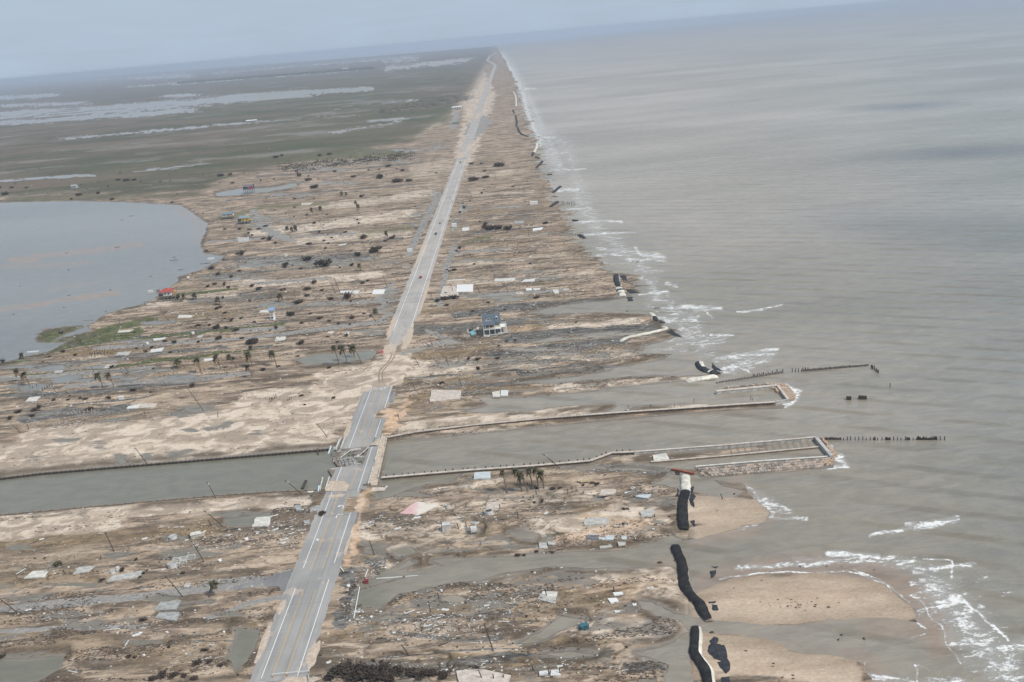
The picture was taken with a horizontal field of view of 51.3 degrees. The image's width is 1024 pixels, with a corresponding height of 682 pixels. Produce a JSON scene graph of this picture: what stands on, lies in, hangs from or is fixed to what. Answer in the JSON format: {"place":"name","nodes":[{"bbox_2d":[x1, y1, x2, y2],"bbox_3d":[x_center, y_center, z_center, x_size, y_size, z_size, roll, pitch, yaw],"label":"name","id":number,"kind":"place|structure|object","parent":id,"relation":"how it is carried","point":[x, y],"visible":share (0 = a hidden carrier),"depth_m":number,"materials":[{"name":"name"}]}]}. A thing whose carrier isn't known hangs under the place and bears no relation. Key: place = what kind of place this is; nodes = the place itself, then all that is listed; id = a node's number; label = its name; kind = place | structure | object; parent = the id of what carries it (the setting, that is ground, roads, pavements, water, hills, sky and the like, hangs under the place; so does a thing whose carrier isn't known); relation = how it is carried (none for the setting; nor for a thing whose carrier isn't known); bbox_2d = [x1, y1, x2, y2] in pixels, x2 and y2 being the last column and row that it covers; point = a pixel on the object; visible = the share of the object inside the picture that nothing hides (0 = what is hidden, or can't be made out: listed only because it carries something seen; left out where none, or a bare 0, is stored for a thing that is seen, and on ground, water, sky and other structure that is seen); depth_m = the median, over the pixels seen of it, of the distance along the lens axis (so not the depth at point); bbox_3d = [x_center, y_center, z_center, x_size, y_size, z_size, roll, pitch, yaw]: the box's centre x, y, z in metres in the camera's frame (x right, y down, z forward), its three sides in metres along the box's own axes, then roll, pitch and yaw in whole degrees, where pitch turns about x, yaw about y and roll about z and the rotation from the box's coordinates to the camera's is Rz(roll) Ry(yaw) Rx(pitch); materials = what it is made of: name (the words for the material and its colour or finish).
{"place":"outdoors","nodes":[
{"label":"outdoors","id":0,"kind":"place"},
{"bbox_2d":[234,569,293,593],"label":"side street","id":1,"kind":"structure","parent":0,"point":[280,580],"depth_m":396.24,"materials":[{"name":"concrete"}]},
{"bbox_2d":[0,46,916,681],"bbox_3d":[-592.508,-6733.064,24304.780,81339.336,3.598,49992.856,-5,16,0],"label":"ground","id":2,"kind":"structure","parent":0,"point":[300,128],"depth_m":612.59,"materials":[{"name":"sand"}]},
{"bbox_2d":[25,396,40,401],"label":"house slab","id":3,"kind":"structure","parent":2,"relation":"on","point":[30,399],"depth_m":646.60,"materials":[{"name":"concrete"}]},
{"bbox_2d":[24,570,47,578],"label":"house slab","id":4,"kind":"structure","parent":2,"relation":"on","point":[37,574],"depth_m":417.24,"materials":[{"name":"concrete"}]},
{"bbox_2d":[53,560,63,566],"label":"shrub","id":5,"kind":"object","parent":2,"relation":"on","point":[57,563],"visible":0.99,"depth_m":423.56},
{"bbox_2d":[72,566,95,574],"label":"house slab","id":6,"kind":"structure","parent":2,"relation":"on","point":[83,569],"depth_m":418.31,"materials":[{"name":"concrete"}]},
{"bbox_2d":[93,371,103,387],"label":"palm tree","id":7,"kind":"object","parent":2,"relation":"on","point":[97,375],"visible":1,"depth_m":654.55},
{"bbox_2d":[116,351,131,355],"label":"house slab","id":8,"kind":"structure","parent":2,"relation":"on","point":[123,353],"depth_m":732.41,"materials":[{"name":"concrete"}]},
{"bbox_2d":[107,570,143,582],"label":"house slab","id":9,"kind":"structure","parent":2,"relation":"on","point":[127,576],"depth_m":409.51,"materials":[{"name":"concrete"}]},
{"bbox_2d":[138,403,156,407],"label":"house slab","id":10,"kind":"structure","parent":2,"relation":"on","point":[148,405],"depth_m":614.83,"materials":[{"name":"concrete"}]},
{"bbox_2d":[150,668,166,677],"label":"dead bush","id":11,"kind":"object","parent":2,"relation":"on","point":[161,674],"visible":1,"depth_m":341.83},
{"bbox_2d":[0,489,317,515],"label":"timber bulkhead","id":12,"kind":"object","parent":2,"relation":"on","point":[153,501],"visible":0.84,"depth_m":479.65,"materials":[{"name":"brown wood"}]},
{"bbox_2d":[144,288,182,302],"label":"bay house","id":13,"kind":"structure","parent":2,"relation":"on","point":[165,292],"depth_m":886.40,"materials":[{"name":"red metal"}]},
{"bbox_2d":[0,448,328,479],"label":"timber bulkhead","id":14,"kind":"object","parent":2,"relation":"on","point":[164,463],"visible":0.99,"depth_m":523.73,"materials":[{"name":"wood"}]},
{"bbox_2d":[154,600,180,610],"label":"house slab","id":15,"kind":"structure","parent":2,"relation":"on","point":[168,606],"depth_m":384.89,"materials":[{"name":"grey concrete"}]},
{"bbox_2d":[155,612,179,621],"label":"house slab","id":16,"kind":"structure","parent":2,"relation":"on","point":[170,616],"depth_m":377.73,"materials":[{"name":"grey concrete"}]},
{"bbox_2d":[167,561,176,568],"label":"round tank","id":17,"kind":"object","parent":2,"relation":"on","point":[171,564],"visible":1,"depth_m":413.35,"materials":[{"name":"concrete"}]},
{"bbox_2d":[165,669,181,679],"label":"dead bush","id":18,"kind":"object","parent":2,"relation":"on","point":[172,674],"visible":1,"depth_m":340.35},
{"bbox_2d":[172,554,195,565],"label":"pipe frames","id":19,"kind":"structure","parent":2,"relation":"on","point":[181,559],"depth_m":418.20,"materials":[{"name":"white paint"}]},
{"bbox_2d":[190,531,200,538],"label":"concrete box","id":20,"kind":"object","parent":2,"relation":"on","point":[196,534],"visible":1,"depth_m":439.98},
{"bbox_2d":[190,659,201,666],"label":"dead bush","id":21,"kind":"object","parent":2,"relation":"on","point":[196,662],"visible":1,"depth_m":346.67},
{"bbox_2d":[193,357,201,372],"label":"palm tree","id":22,"kind":"object","parent":2,"relation":"on","point":[196,360],"visible":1,"depth_m":670.20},
{"bbox_2d":[208,579,217,596],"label":"palm tree","id":23,"kind":"object","parent":2,"relation":"on","point":[212,584],"visible":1,"depth_m":388.34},
{"bbox_2d":[212,353,220,369],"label":"palm tree","id":24,"kind":"object","parent":2,"relation":"on","point":[215,359],"visible":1,"depth_m":672.13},
{"bbox_2d":[221,212,234,218],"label":"stilt house","id":25,"kind":"structure","parent":2,"relation":"on","point":[226,214],"depth_m":1307.75,"materials":[{"name":"white wood"}]},
{"bbox_2d":[238,237,248,241],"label":"house slab","id":26,"kind":"structure","parent":2,"relation":"on","point":[242,239],"depth_m":1147.39,"materials":[{"name":"concrete"}]},
{"bbox_2d":[237,215,250,223],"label":"stilt house","id":27,"kind":"structure","parent":2,"relation":"on","point":[245,218],"depth_m":1261.42,"materials":[{"name":"yellow"}]},
{"bbox_2d":[243,351,252,365],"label":"palm tree","id":28,"kind":"object","parent":2,"relation":"on","point":[247,355],"visible":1,"depth_m":673.09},
{"bbox_2d":[242,184,254,193],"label":"tall stilt house","id":29,"kind":"structure","parent":2,"relation":"on","point":[248,186],"depth_m":1539.27,"materials":[{"name":"grey"}]},
{"bbox_2d":[252,516,271,527],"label":"house slab","id":30,"kind":"structure","parent":2,"relation":"on","point":[265,521],"depth_m":447.38,"materials":[{"name":"concrete"}]},
{"bbox_2d":[268,307,275,319],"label":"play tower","id":31,"kind":"structure","parent":2,"relation":"on","point":[270,309],"depth_m":790.93,"materials":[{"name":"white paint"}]},
{"bbox_2d":[267,350,276,365],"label":"palm tree","id":32,"kind":"object","parent":2,"relation":"on","point":[271,353],"visible":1,"depth_m":669.48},
{"bbox_2d":[177,67,375,83],"bbox_3d":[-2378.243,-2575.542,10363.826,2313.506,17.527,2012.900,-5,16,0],"label":"distant woods","id":33,"kind":"object","parent":2,"relation":"on","point":[274,75],"visible":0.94,"depth_m":10099.75,"materials":[{"name":"green plant"}]},
{"bbox_2d":[310,505,320,512],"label":"house slab","id":34,"kind":"structure","parent":2,"relation":"on","point":[315,508],"depth_m":455.71,"materials":[{"name":"grey concrete"}]},
{"bbox_2d":[313,258,331,265],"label":"green shrub","id":35,"kind":"object","parent":2,"relation":"on","point":[328,262],"visible":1,"depth_m":968.73,"materials":[{"name":"green plant"}]},
{"bbox_2d":[322,670,334,681],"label":"dead bush","id":36,"kind":"object","parent":2,"relation":"on","point":[328,677],"visible":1,"depth_m":330.83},
{"bbox_2d":[326,664,343,676],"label":"green shrub","id":37,"kind":"object","parent":2,"relation":"on","point":[334,669],"visible":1,"depth_m":332.77,"materials":[{"name":"green plant"}]},
{"bbox_2d":[0,154,675,681],"bbox_3d":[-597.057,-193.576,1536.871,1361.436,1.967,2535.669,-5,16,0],"label":"scattered storm debris","id":38,"kind":"object","parent":2,"relation":"on","point":[228,632],"visible":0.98,"depth_m":437.47,"materials":[{"name":"wood"}]},
{"bbox_2d":[338,345,346,360],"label":"palm tree","id":39,"kind":"object","parent":2,"relation":"on","point":[342,349],"visible":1,"depth_m":668.61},
{"bbox_2d":[0,149,688,681],"bbox_3d":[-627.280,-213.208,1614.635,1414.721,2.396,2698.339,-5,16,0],"label":"wreckage","id":40,"kind":"object","parent":2,"relation":"on","point":[514,601],"visible":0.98,"depth_m":439.43,"materials":[{"name":"white paint"}]},
{"bbox_2d":[336,658,352,670],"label":"dead bush","id":41,"kind":"object","parent":2,"relation":"on","point":[347,661],"visible":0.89,"depth_m":336.47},
{"bbox_2d":[277,149,416,171],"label":"scrub belt","id":42,"kind":"object","parent":2,"relation":"on","point":[346,162],"visible":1,"depth_m":1853.33,"materials":[{"name":"green plant"}]},
{"bbox_2d":[332,660,362,681],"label":"dead bush","id":43,"kind":"object","parent":2,"relation":"on","point":[350,676],"visible":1,"depth_m":329.90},
{"bbox_2d":[332,656,366,672],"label":"dead bush","id":44,"kind":"object","parent":2,"relation":"on","point":[355,666],"visible":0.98,"depth_m":333.50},
{"bbox_2d":[340,290,359,293],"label":"house slab","id":45,"kind":"structure","parent":2,"relation":"on","point":[354,291],"depth_m":857.56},
{"bbox_2d":[319,434,387,491],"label":"collapsed bridge","id":46,"kind":"structure","parent":2,"relation":"on","point":[349,473],"depth_m":495.25,"materials":[{"name":"concrete"}]},
{"bbox_2d":[350,345,361,362],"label":"palm tree","id":47,"kind":"object","parent":2,"relation":"on","point":[352,348],"visible":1,"depth_m":659.18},
{"bbox_2d":[352,665,369,681],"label":"dead bush","id":48,"kind":"object","parent":2,"relation":"on","point":[359,675],"visible":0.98,"depth_m":329.48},
{"bbox_2d":[349,659,376,676],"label":"dead bush","id":49,"kind":"object","parent":2,"relation":"on","point":[367,671],"visible":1,"depth_m":331.36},
{"bbox_2d":[249,52,496,681],"bbox_3d":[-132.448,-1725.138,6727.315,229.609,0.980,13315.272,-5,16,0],"label":"highway","id":50,"kind":"structure","parent":2,"relation":"on","point":[290,637],"depth_m":433.25,"materials":[{"name":"asphalt"}]},
{"bbox_2d":[365,668,383,681],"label":"dead bush","id":51,"kind":"object","parent":2,"relation":"on","point":[374,678],"visible":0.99,"depth_m":328.37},
{"bbox_2d":[368,246,381,252],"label":"green shrub","id":52,"kind":"object","parent":2,"relation":"on","point":[374,249],"visible":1,"depth_m":1013.35,"materials":[{"name":"green plant"}]},
{"bbox_2d":[372,289,384,293],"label":"house slab","id":53,"kind":"structure","parent":2,"relation":"on","point":[378,291],"depth_m":849.63,"materials":[{"name":"white paint"}]},
{"bbox_2d":[365,652,395,675],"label":"dead bush","id":54,"kind":"object","parent":2,"relation":"on","point":[383,665],"visible":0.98,"depth_m":332.39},
{"bbox_2d":[378,354,394,382],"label":"sand track","id":55,"kind":"structure","parent":2,"relation":"on","point":[384,369],"depth_m":643.03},
{"bbox_2d":[378,664,399,681],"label":"dead bush","id":56,"kind":"object","parent":2,"relation":"on","point":[388,677],"visible":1,"depth_m":327.59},
{"bbox_2d":[389,664,404,674],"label":"dead bush","id":57,"kind":"object","parent":2,"relation":"on","point":[398,669],"visible":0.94,"depth_m":332.51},
{"bbox_2d":[398,409,406,418],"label":"house slab","id":58,"kind":"structure","parent":2,"relation":"on","point":[402,414],"depth_m":562.58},
{"bbox_2d":[394,664,418,676],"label":"dead bush","id":59,"kind":"object","parent":2,"relation":"on","point":[409,671],"visible":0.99,"depth_m":331.06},
{"bbox_2d":[399,502,439,514],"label":"house slab","id":60,"kind":"structure","parent":2,"relation":"on","point":[417,508],"depth_m":445.75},
{"bbox_2d":[411,662,430,680],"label":"dead bush","id":61,"kind":"object","parent":2,"relation":"on","point":[419,674],"visible":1,"depth_m":328.99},
{"bbox_2d":[380,94,468,117],"bbox_3d":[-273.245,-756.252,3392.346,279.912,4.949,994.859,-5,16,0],"label":"scrub belt","id":62,"kind":"object","parent":2,"relation":"on","point":[419,106],"visible":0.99,"depth_m":3278.06,"materials":[{"name":"green plant"}]},
{"bbox_2d":[422,667,442,675],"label":"dead bush","id":63,"kind":"object","parent":2,"relation":"on","point":[432,671],"visible":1,"depth_m":329.10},
{"bbox_2d":[437,670,450,679],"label":"dead bush","id":64,"kind":"object","parent":2,"relation":"on","point":[442,675],"visible":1,"depth_m":327.55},
{"bbox_2d":[429,390,460,401],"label":"house slab","id":65,"kind":"structure","parent":2,"relation":"on","point":[440,395],"depth_m":584.74,"materials":[{"name":"concrete"}]},
{"bbox_2d":[442,522,450,531],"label":"concrete vault","id":66,"kind":"object","parent":2,"relation":"on","point":[446,526],"visible":1,"depth_m":424.49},
{"bbox_2d":[440,286,458,296],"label":"house slab","id":67,"kind":"structure","parent":2,"relation":"on","point":[448,290],"depth_m":830.18,"materials":[{"name":"concrete"}]},
{"bbox_2d":[456,284,472,291],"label":"house slab","id":68,"kind":"structure","parent":2,"relation":"on","point":[465,288],"depth_m":834.87,"materials":[{"name":"white paint"}]},
{"bbox_2d":[470,525,476,533],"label":"round tank","id":69,"kind":"object","parent":2,"relation":"on","point":[473,529],"visible":1,"depth_m":421.65,"materials":[{"name":"concrete"}]},
{"bbox_2d":[474,471,490,479],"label":"house slab","id":70,"kind":"structure","parent":2,"relation":"on","point":[481,475],"depth_m":474.27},
{"bbox_2d":[456,669,510,681],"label":"house slab","id":71,"kind":"structure","parent":2,"relation":"on","point":[472,675],"depth_m":324.76,"materials":[{"name":"concrete"}]},
{"bbox_2d":[484,508,492,514],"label":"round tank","id":72,"kind":"object","parent":2,"relation":"on","point":[488,511],"visible":1,"depth_m":434.72,"materials":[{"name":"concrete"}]},
{"bbox_2d":[486,501,500,509],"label":"house slab","id":73,"kind":"structure","parent":2,"relation":"on","point":[492,504],"depth_m":442.82,"materials":[{"name":"concrete"}]},
{"bbox_2d":[482,313,507,335],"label":"stilt house","id":74,"kind":"structure","parent":2,"relation":"on","point":[490,322],"depth_m":699.79,"materials":[{"name":"white paint"}]},
{"bbox_2d":[492,391,499,397],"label":"house slab","id":75,"kind":"structure","parent":2,"relation":"on","point":[495,394],"depth_m":581.20,"materials":[{"name":"concrete"}]},
{"bbox_2d":[498,469,507,492],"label":"palm tree","id":76,"kind":"object","parent":2,"relation":"on","point":[502,472],"visible":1,"depth_m":454.22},
{"bbox_2d":[494,278,514,281],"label":"house slab","id":77,"kind":"structure","parent":2,"relation":"on","point":[503,279],"depth_m":852.98,"materials":[{"name":"concrete"}]},
{"bbox_2d":[381,449,633,479],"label":"concrete bulkhead","id":78,"kind":"object","parent":2,"relation":"on","point":[492,468],"visible":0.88,"depth_m":481.71,"materials":[{"name":"concrete"}]},
{"bbox_2d":[512,467,522,491],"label":"palm tree","id":79,"kind":"object","parent":2,"relation":"on","point":[515,471],"visible":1,"depth_m":453.75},
{"bbox_2d":[516,471,527,491],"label":"palm tree","id":80,"kind":"object","parent":2,"relation":"on","point":[520,474],"visible":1,"depth_m":453.53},
{"bbox_2d":[525,465,533,488],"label":"palm tree","id":81,"kind":"object","parent":2,"relation":"on","point":[528,470],"visible":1,"depth_m":456.10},
{"bbox_2d":[531,467,538,489],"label":"palm tree","id":82,"kind":"object","parent":2,"relation":"on","point":[534,471],"visible":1,"depth_m":455.05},
{"bbox_2d":[537,470,544,488],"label":"palm tree","id":83,"kind":"object","parent":2,"relation":"on","point":[540,473],"visible":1,"depth_m":455.52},
{"bbox_2d":[539,542,547,548],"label":"house slab","id":84,"kind":"structure","parent":2,"relation":"on","point":[542,545],"depth_m":405.89,"materials":[{"name":"concrete"}]},
{"bbox_2d":[538,591,555,603],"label":"house slab","id":85,"kind":"structure","parent":2,"relation":"on","point":[548,599],"depth_m":366.56,"materials":[{"name":"concrete"}]},
{"bbox_2d":[542,591,557,597],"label":"house slab","id":86,"kind":"structure","parent":2,"relation":"on","point":[551,594],"depth_m":369.66,"materials":[{"name":"concrete"}]},
{"bbox_2d":[551,669,560,676],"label":"house slab","id":87,"kind":"structure","parent":2,"relation":"on","point":[555,673],"depth_m":323.91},
{"bbox_2d":[387,398,774,440],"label":"concrete bulkhead","id":88,"kind":"object","parent":2,"relation":"on","point":[592,415],"visible":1,"depth_m":534.12,"materials":[{"name":"concrete"}]},
{"bbox_2d":[578,622,588,630],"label":"teal wreck","id":89,"kind":"object","parent":2,"relation":"on","point":[583,626],"visible":1,"depth_m":347.47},
{"bbox_2d":[586,535,598,539],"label":"house slab","id":90,"kind":"structure","parent":2,"relation":"on","point":[592,537],"depth_m":407.31,"materials":[{"name":"concrete"}]},
{"bbox_2d":[584,517,608,525],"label":"house slab","id":91,"kind":"structure","parent":2,"relation":"on","point":[590,521],"depth_m":420.28,"materials":[{"name":"concrete"}]},
{"bbox_2d":[599,489,615,495],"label":"house slab","id":92,"kind":"structure","parent":2,"relation":"on","point":[605,492],"depth_m":445.57,"materials":[{"name":"concrete"}]},
{"bbox_2d":[607,598,618,603],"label":"house slab","id":93,"kind":"structure","parent":2,"relation":"on","point":[612,600],"depth_m":362.84,"materials":[{"name":"white paint"}]},
{"bbox_2d":[613,274,621,286],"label":"geotube","id":94,"kind":"object","parent":2,"relation":"on","point":[616,277],"visible":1,"depth_m":813.14,"materials":[{"name":"grey fabric"}]},
{"bbox_2d":[615,287,625,296],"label":"geotube","id":95,"kind":"object","parent":2,"relation":"on","point":[620,291],"visible":1,"depth_m":779.01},
{"bbox_2d":[635,494,650,498],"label":"house slab","id":96,"kind":"structure","parent":2,"relation":"on","point":[644,496],"depth_m":440.53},
{"bbox_2d":[619,326,667,341],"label":"geotube","id":97,"kind":"object","parent":2,"relation":"on","point":[646,333],"visible":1,"depth_m":671.53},
{"bbox_2d":[640,510,655,517],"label":"house slab","id":98,"kind":"structure","parent":2,"relation":"on","point":[647,513],"depth_m":423.10,"materials":[{"name":"concrete"}]},
{"bbox_2d":[671,468,694,473],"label":"steel beam","id":99,"kind":"structure","parent":2,"relation":"on","point":[683,471],"depth_m":461.36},
{"bbox_2d":[677,474,690,530],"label":"geotube","id":100,"kind":"object","parent":2,"relation":"on","point":[682,507],"visible":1,"depth_m":429.42,"materials":[{"name":"fabric"}]},
{"bbox_2d":[670,544,712,622],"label":"geotube","id":101,"kind":"object","parent":2,"relation":"on","point":[697,602],"visible":1,"depth_m":366.52,"materials":[{"name":"grey fabric"}]},
{"bbox_2d":[689,486,695,506],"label":"fabric scrap","id":102,"kind":"object","parent":2,"relation":"on","point":[692,497],"visible":1,"depth_m":436.65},
{"bbox_2d":[689,625,714,681],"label":"geotube","id":103,"kind":"object","parent":2,"relation":"on","point":[704,667],"visible":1,"depth_m":326.55,"materials":[{"name":"fabric"}]},
{"bbox_2d":[685,374,718,382],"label":"geotube","id":104,"kind":"object","parent":2,"relation":"on","point":[699,378],"visible":1,"depth_m":577.91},
{"bbox_2d":[695,361,720,374],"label":"geotube","id":105,"kind":"object","parent":2,"relation":"on","point":[700,366],"visible":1,"depth_m":592.82,"materials":[{"name":"grey fabric"}]},
{"bbox_2d":[707,643,726,660],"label":"fabric scrap","id":106,"kind":"object","parent":2,"relation":"on","point":[717,651],"visible":1,"depth_m":329.11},
{"bbox_2d":[717,658,729,673],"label":"fabric scrap","id":107,"kind":"object","parent":2,"relation":"on","point":[724,665],"visible":1,"depth_m":321.65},
{"bbox_2d":[634,436,837,476],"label":"concrete basin","id":108,"kind":"object","parent":2,"relation":"on","point":[763,466],"visible":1,"depth_m":465.30,"materials":[{"name":"concrete"}]},
{"bbox_2d":[715,382,795,404],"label":"concrete basin","id":109,"kind":"object","parent":2,"relation":"on","point":[786,392],"visible":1,"depth_m":553.95,"materials":[{"name":"concrete"}]},
{"bbox_2d":[0,0,948,83],"label":"sky","id":110,"kind":"structure","parent":0,"point":[41,40],"materials":[{"name":"blue"}]},
{"bbox_2d":[0,0,1023,681],"bbox_3d":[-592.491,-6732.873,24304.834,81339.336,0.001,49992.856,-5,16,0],"label":"sea","id":111,"kind":"structure","parent":0,"point":[832,190],"depth_m":755.77,"materials":[{"name":"liquid"}]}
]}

